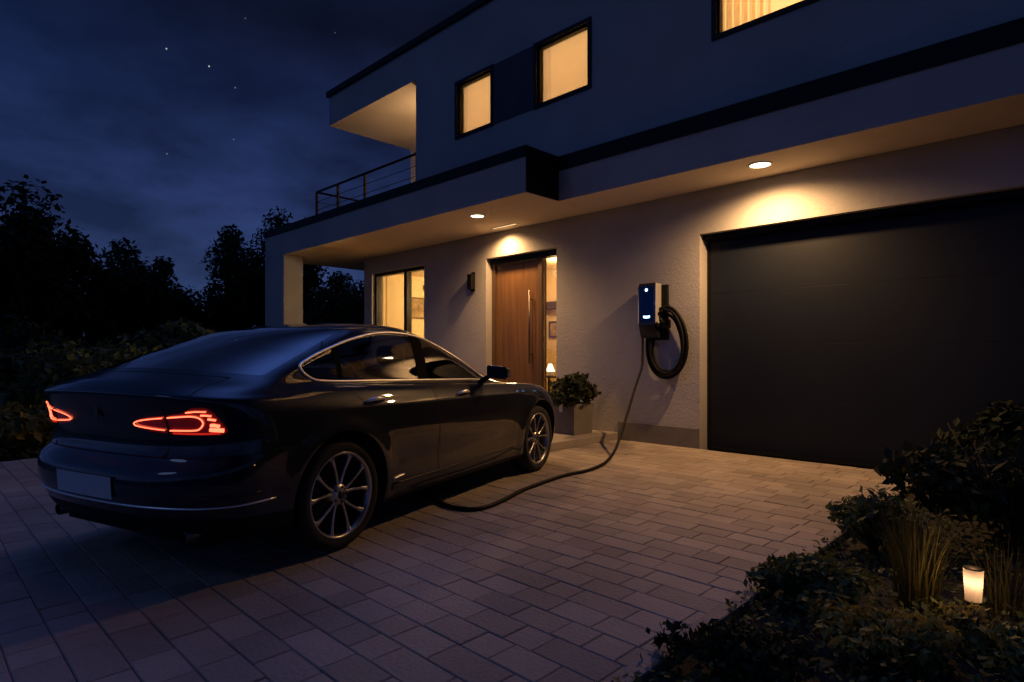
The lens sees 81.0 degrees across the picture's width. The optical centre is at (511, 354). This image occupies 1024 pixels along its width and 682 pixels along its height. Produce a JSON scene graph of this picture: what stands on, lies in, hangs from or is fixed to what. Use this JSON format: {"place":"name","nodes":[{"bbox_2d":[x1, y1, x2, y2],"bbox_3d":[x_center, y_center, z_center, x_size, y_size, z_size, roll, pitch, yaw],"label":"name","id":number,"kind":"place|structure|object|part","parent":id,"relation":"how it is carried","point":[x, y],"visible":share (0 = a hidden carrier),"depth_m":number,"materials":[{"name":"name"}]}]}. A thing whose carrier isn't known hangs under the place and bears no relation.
{"place":"outdoors","nodes":[
{"label":"outdoors","id":0,"kind":"place"},
{"bbox_2d":[0,558,92,681],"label":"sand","id":1,"kind":"structure","parent":0,"point":[48,630],"depth_m":2.45,"materials":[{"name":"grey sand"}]},
{"bbox_2d":[0,0,475,334],"label":"sky","id":2,"kind":"structure","parent":0,"point":[161,125],"materials":[{"name":"blue"}]},
{"bbox_2d":[0,396,890,471],"bbox_3d":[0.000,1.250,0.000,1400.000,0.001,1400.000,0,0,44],"label":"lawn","id":3,"kind":"structure","parent":0,"point":[18,456],"depth_m":7.27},
{"bbox_2d":[0,445,41,461],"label":"hedge","id":4,"kind":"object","parent":3,"relation":"on","point":[6,454],"depth_m":7.16,"materials":[{"name":"green plant"}]},
{"bbox_2d":[0,399,52,453],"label":"shrub","id":5,"kind":"object","parent":3,"relation":"on","point":[22,427],"visible":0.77,"depth_m":7.20,"materials":[{"name":"green plant"}]},
{"bbox_2d":[0,174,70,391],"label":"tree","id":6,"kind":"object","parent":3,"relation":"on","point":[26,274],"visible":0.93,"depth_m":13.56,"materials":[{"name":"green plant"}]},
{"bbox_2d":[0,312,109,392],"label":"shrub","id":7,"kind":"object","parent":3,"relation":"on","point":[10,345],"visible":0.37,"depth_m":10.18,"materials":[{"name":"green plant"}]},
{"bbox_2d":[6,212,118,349],"bbox_3d":[-11.401,-1.153,15.095,2.659,4.811,2.508,0,0,29],"label":"tree","id":8,"kind":"object","parent":3,"relation":"on","point":[78,320],"visible":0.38,"depth_m":15.03,"materials":[{"name":"green plant"}]},
{"bbox_2d":[0,337,147,409],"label":"shrub","id":9,"kind":"object","parent":3,"relation":"on","point":[26,391],"visible":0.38,"depth_m":8.38,"materials":[{"name":"green plant"}]},
{"bbox_2d":[75,237,187,356],"bbox_3d":[-11.190,-1.098,17.622,2.807,4.717,2.913,0,0,19],"label":"tree","id":10,"kind":"object","parent":3,"relation":"on","point":[141,295],"visible":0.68,"depth_m":17.09,"materials":[{"name":"green plant"}]},
{"bbox_2d":[96,317,219,357],"bbox_3d":[-5.820,0.295,10.814,2.697,1.938,2.142,0,0,-2],"label":"shrub","id":11,"kind":"object","parent":3,"relation":"on","point":[197,330],"visible":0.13,"depth_m":10.55,"materials":[{"name":"green plant"}]},
{"bbox_2d":[150,255,206,341],"bbox_3d":[-12.134,-1.088,20.997,1.974,4.694,2.473,0,0,15],"label":"tree","id":12,"kind":"object","parent":3,"relation":"on","point":[186,310],"visible":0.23,"depth_m":21.07,"materials":[{"name":"green plant"}]},
{"bbox_2d":[187,295,213,334],"bbox_3d":[-13.627,-0.645,25.195,3.131,3.807,3.144,0,0,44],"label":"tree","id":13,"kind":"object","parent":3,"relation":"on","point":[202,322],"depth_m":25.06,"materials":[{"name":"green plant"}]},
{"bbox_2d":[190,223,264,331],"bbox_3d":[-9.999,-1.784,21.854,2.742,6.082,3.009,0,0,8],"label":"tree","id":14,"kind":"object","parent":3,"relation":"on","point":[239,303],"visible":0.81,"depth_m":21.30,"materials":[{"name":"green plant"}]},
{"bbox_2d":[243,206,328,324],"bbox_3d":[-9.029,-2.405,24.176,3.633,7.319,3.331,0,0,17],"label":"tree","id":15,"kind":"object","parent":3,"relation":"on","point":[312,279],"visible":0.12,"depth_m":24.04,"materials":[{"name":"green plant"}]},
{"bbox_2d":[303,271,361,322],"bbox_3d":[-5.765,-0.783,20.076,3.259,4.083,3.104,0,0,44],"label":"tree","id":16,"kind":"object","parent":3,"relation":"on","point":[317,309],"visible":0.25,"depth_m":19.40,"materials":[{"name":"green plant"}]},
{"bbox_2d":[333,279,363,323],"bbox_3d":[-4.224,-0.642,19.059,3.419,3.794,3.241,0,0,44],"label":"tree","id":17,"kind":"object","parent":3,"relation":"on","point":[352,312],"visible":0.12,"depth_m":18.14,"materials":[{"name":"green plant"}]},
{"bbox_2d":[605,481,913,681],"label":"kerb","id":18,"kind":"structure","parent":3,"relation":"on","point":[720,612],"depth_m":2.67,"materials":[{"name":"concrete"}]},
{"bbox_2d":[0,439,905,681],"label":"driveway","id":19,"kind":"structure","parent":0,"point":[591,576],"depth_m":3.23,"materials":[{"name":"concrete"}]},
{"bbox_2d":[37,323,555,550],"bbox_3d":[-1.201,0.476,5.293,2.202,1.447,4.721,0,0,28],"label":"car","id":20,"kind":"object","parent":19,"relation":"on","point":[320,436],"visible":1,"depth_m":3.48,"materials":[{"name":"black paint"}]},
{"bbox_3d":[-1.914,-0.032,3.938,1.486,0.297,1.034,0,0,28],"label":"rear window","id":21,"kind":"part","parent":20,"relation":"part of","materials":[{"name":"black glass"}]},
{"bbox_3d":[-1.719,0.389,5.869,0.413,1.146,1.237,0,0,28],"label":"door","id":22,"kind":"part","parent":20,"relation":"part of","materials":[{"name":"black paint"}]},
{"bbox_3d":[-0.915,0.387,4.200,0.359,1.149,1.033,0,0,28],"label":"door","id":23,"kind":"part","parent":20,"relation":"part of","materials":[{"name":"black paint"}]},
{"bbox_3d":[-0.434,0.389,5.192,0.413,1.146,1.237,0,0,28],"label":"door","id":24,"kind":"part","parent":20,"relation":"part of","materials":[{"name":"black paint"}]},
{"bbox_2d":[550,430,617,450],"bbox_3d":[-0.254,1.150,9.146,3.450,0.100,1.485,0,0,44],"label":"doorstep","id":25,"kind":"object","parent":19,"relation":"on","point":[562,441],"visible":0.24,"depth_m":7.99,"materials":[{"name":"stone"}]},
{"bbox_2d":[554,402,593,434],"bbox_3d":[0.843,0.888,8.401,0.428,0.424,0.420,0,0,-44],"label":"planter","id":26,"kind":"object","parent":25,"relation":"on","point":[576,419],"visible":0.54,"depth_m":8.25,"materials":[{"name":"concrete"}]},
{"bbox_2d":[549,371,601,407],"bbox_3d":[0.778,0.494,8.305,0.809,0.542,0.850,0,0,44],"label":"potted shrub","id":27,"kind":"object","parent":26,"relation":"on","point":[572,390],"visible":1,"depth_m":8.03,"materials":[{"name":"green plant"}]},
{"bbox_2d":[264,0,1023,469],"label":"house","id":28,"kind":"structure","parent":0,"point":[842,276],"depth_m":7.26,"materials":[{"name":"paint"}]},
{"bbox_2d":[315,153,415,214],"bbox_3d":[-2.180,-3.082,12.897,3.740,1.084,2.444,0,0,44],"label":"balcony railing","id":29,"kind":"object","parent":28,"relation":"on","point":[364,185],"visible":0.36,"depth_m":12.11,"materials":[{"name":"black metal"}]},
{"bbox_2d":[375,266,423,337],"bbox_3d":[-2.261,-0.315,12.343,1.830,2.830,0.130,0,0,44],"label":"sliding window","id":30,"kind":"structure","parent":28,"relation":"in","point":[399,294],"depth_m":12.34,"materials":[{"name":"yellow"}]},
{"bbox_2d":[467,272,474,291],"bbox_3d":[-0.718,-1.280,10.567,0.110,0.340,0.109,0,0,44],"label":"wall lamp","id":31,"kind":"object","parent":28,"relation":"attached to","point":[471,281],"visible":1,"depth_m":10.53,"materials":[{"name":"black plastic"}]},
{"bbox_2d":[455,64,493,139],"bbox_3d":[-0.583,-4.020,9.646,0.910,0.950,0.120,0,0,44],"label":"window","id":32,"kind":"structure","parent":28,"relation":"in","point":[475,97],"depth_m":9.68,"materials":[{"name":"yellow"}]},
{"bbox_2d":[470,214,484,217],"bbox_3d":[-0.519,-2.071,8.996,0.236,0.015,0.236,0,0,44],"label":"downlight","id":33,"kind":"object","parent":28,"relation":"attached to","point":[477,216],"visible":1,"depth_m":8.98,"materials":[{"name":"beige plastic"}]},
{"bbox_2d":[490,223,517,228],"bbox_3d":[-0.124,-2.074,9.715,0.580,0.009,0.070,0,0,44],"label":"linear light","id":34,"kind":"object","parent":28,"relation":"attached to","point":[504,226],"visible":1,"depth_m":9.71,"materials":[{"name":"beige plastic"}]},
{"bbox_2d":[496,259,537,384],"bbox_3d":[0.082,-0.228,10.097,1.018,2.645,0.146,0,0,44],"label":"front door","id":35,"kind":"structure","parent":28,"relation":"in","point":[516,283],"depth_m":10.09,"materials":[{"name":"brown wood"}]},
{"bbox_2d":[547,301,555,309],"bbox_3d":[0.813,-1.015,12.490,0.800,0.150,0.200,0,0,44],"label":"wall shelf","id":36,"kind":"object","parent":28,"relation":"attached to","point":[551,305],"depth_m":12.35,"materials":[{"name":"brown wood"}]},
{"bbox_2d":[547,375,555,393],"bbox_3d":[0.803,0.735,10.263,0.700,0.730,0.280,0,0,44],"label":"console table","id":37,"kind":"object","parent":28,"relation":"in","point":[553,376],"visible":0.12,"depth_m":10.55,"materials":[{"name":"brown wood"}]},
{"bbox_2d":[547,364,554,375],"bbox_3d":[0.661,0.264,10.346,0.170,0.210,0.170,0,0,44],"label":"table lamp","id":38,"kind":"object","parent":37,"relation":"on","point":[550,368],"visible":0.98,"depth_m":10.30,"materials":[{"name":"fabric"}]},
{"bbox_2d":[549,321,555,337],"bbox_3d":[0.905,-0.520,12.513,0.340,0.340,0.030,0,0,44],"label":"hall picture","id":39,"kind":"object","parent":28,"relation":"attached to","point":[552,329],"visible":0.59,"depth_m":12.56,"materials":[{"name":"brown wood"}]},
{"bbox_2d":[533,16,591,109],"bbox_3d":[0.718,-4.020,8.374,1.030,0.950,0.120,0,0,44],"label":"window","id":40,"kind":"structure","parent":28,"relation":"in","point":[565,62],"depth_m":8.39,"materials":[{"name":"yellow"}]},
{"bbox_2d":[638,282,670,339],"bbox_3d":[1.888,-0.565,7.950,0.395,0.750,0.209,0,0,44],"label":"wall charger","id":41,"kind":"object","parent":28,"relation":"attached to","point":[653,298],"depth_m":7.91,"materials":[{"name":"black plastic"}]},
{"bbox_2d":[415,305,688,510],"bbox_3d":[0.708,0.278,6.358,1.129,1.840,4.114,0,0,44],"label":"charging cable","id":42,"kind":"object","parent":41,"relation":"attached to","point":[654,366],"visible":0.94,"depth_m":7.64,"materials":[{"name":"black rubber"}]},
{"bbox_2d":[748,161,772,168],"bbox_3d":[2.719,-2.071,6.572,0.256,0.015,0.256,0,0,44],"label":"downlight","id":43,"kind":"object","parent":28,"relation":"attached to","point":[759,164],"visible":1,"depth_m":6.55,"materials":[{"name":"beige plastic"}]},
{"bbox_2d":[711,0,818,40],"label":"window","id":44,"kind":"structure","parent":28,"relation":"in","point":[734,16],"depth_m":6.67,"materials":[{"name":"yellow"}]},
{"bbox_2d":[703,188,1023,469],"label":"garage door","id":45,"kind":"structure","parent":28,"relation":"in","point":[845,339],"depth_m":6.50,"materials":[{"name":"paint"}]},
{"bbox_2d":[650,493,1023,681],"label":"soil","id":46,"kind":"structure","parent":0,"point":[840,667],"depth_m":2.73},
{"bbox_2d":[645,615,823,681],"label":"shrub","id":47,"kind":"object","parent":46,"relation":"on","point":[755,654],"visible":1,"depth_m":2.20,"materials":[{"name":"green plant"}]},
{"bbox_2d":[743,551,884,613],"bbox_3d":[1.417,1.100,2.858,0.576,0.288,0.538,0,0,44],"label":"shrub","id":48,"kind":"object","parent":46,"relation":"on","point":[807,579],"visible":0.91,"depth_m":2.81,"materials":[{"name":"green plant"}]},
{"bbox_2d":[611,484,1023,681],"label":"ground cover","id":49,"kind":"object","parent":46,"relation":"on","point":[989,663],"visible":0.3,"depth_m":2.73,"materials":[{"name":"green plant"}]},
{"bbox_2d":[825,486,928,553],"bbox_3d":[2.199,1.020,3.646,0.524,0.448,0.574,0,0,16],"label":"shrub","id":50,"kind":"object","parent":46,"relation":"on","point":[854,517],"visible":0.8,"depth_m":3.58,"materials":[{"name":"green plant"}]},
{"bbox_2d":[807,599,964,673],"bbox_3d":[1.449,1.118,2.390,0.538,0.254,0.514,0,0,44],"label":"shrub","id":51,"kind":"object","parent":46,"relation":"on","point":[884,630],"visible":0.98,"depth_m":2.29,"materials":[{"name":"green plant"}]},
{"bbox_2d":[866,494,980,613],"bbox_3d":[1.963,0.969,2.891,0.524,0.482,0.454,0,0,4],"label":"ornamental grass","id":52,"kind":"object","parent":46,"relation":"on","point":[923,589],"depth_m":2.86,"materials":[{"name":"green plant"}]},
{"bbox_2d":[874,433,1023,560],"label":"shrub","id":53,"kind":"object","parent":46,"relation":"on","point":[984,484],"visible":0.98,"depth_m":3.60,"materials":[{"name":"green plant"}]},
{"bbox_2d":[963,565,983,605],"bbox_3d":[1.989,1.065,2.587,0.074,0.291,0.074,0,0,44],"label":"garden light","id":54,"kind":"object","parent":46,"relation":"on","point":[973,577],"visible":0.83,"depth_m":2.56,"materials":[{"name":"white plastic"}]},
{"bbox_2d":[937,601,1010,661],"bbox_3d":[1.897,1.131,2.438,0.267,0.224,0.291,0,0,-12],"label":"shrub","id":55,"kind":"object","parent":46,"relation":"on","point":[972,623],"visible":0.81,"depth_m":2.41,"materials":[{"name":"green plant"}]},
{"bbox_2d":[927,398,1023,461],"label":"shrub","id":56,"kind":"object","parent":46,"relation":"on","point":[1006,423],"visible":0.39,"depth_m":4.80,"materials":[{"name":"green plant"}]},
{"bbox_2d":[964,531,1023,621],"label":"ornamental grass","id":57,"kind":"object","parent":46,"relation":"on","point":[1003,598],"depth_m":2.76,"materials":[{"name":"green plant"}]},
{"bbox_2d":[990,621,1023,681],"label":"shrub","id":58,"kind":"object","parent":46,"relation":"on","point":[1012,639],"visible":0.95,"depth_m":2.21,"materials":[{"name":"green plant"}]}
]}

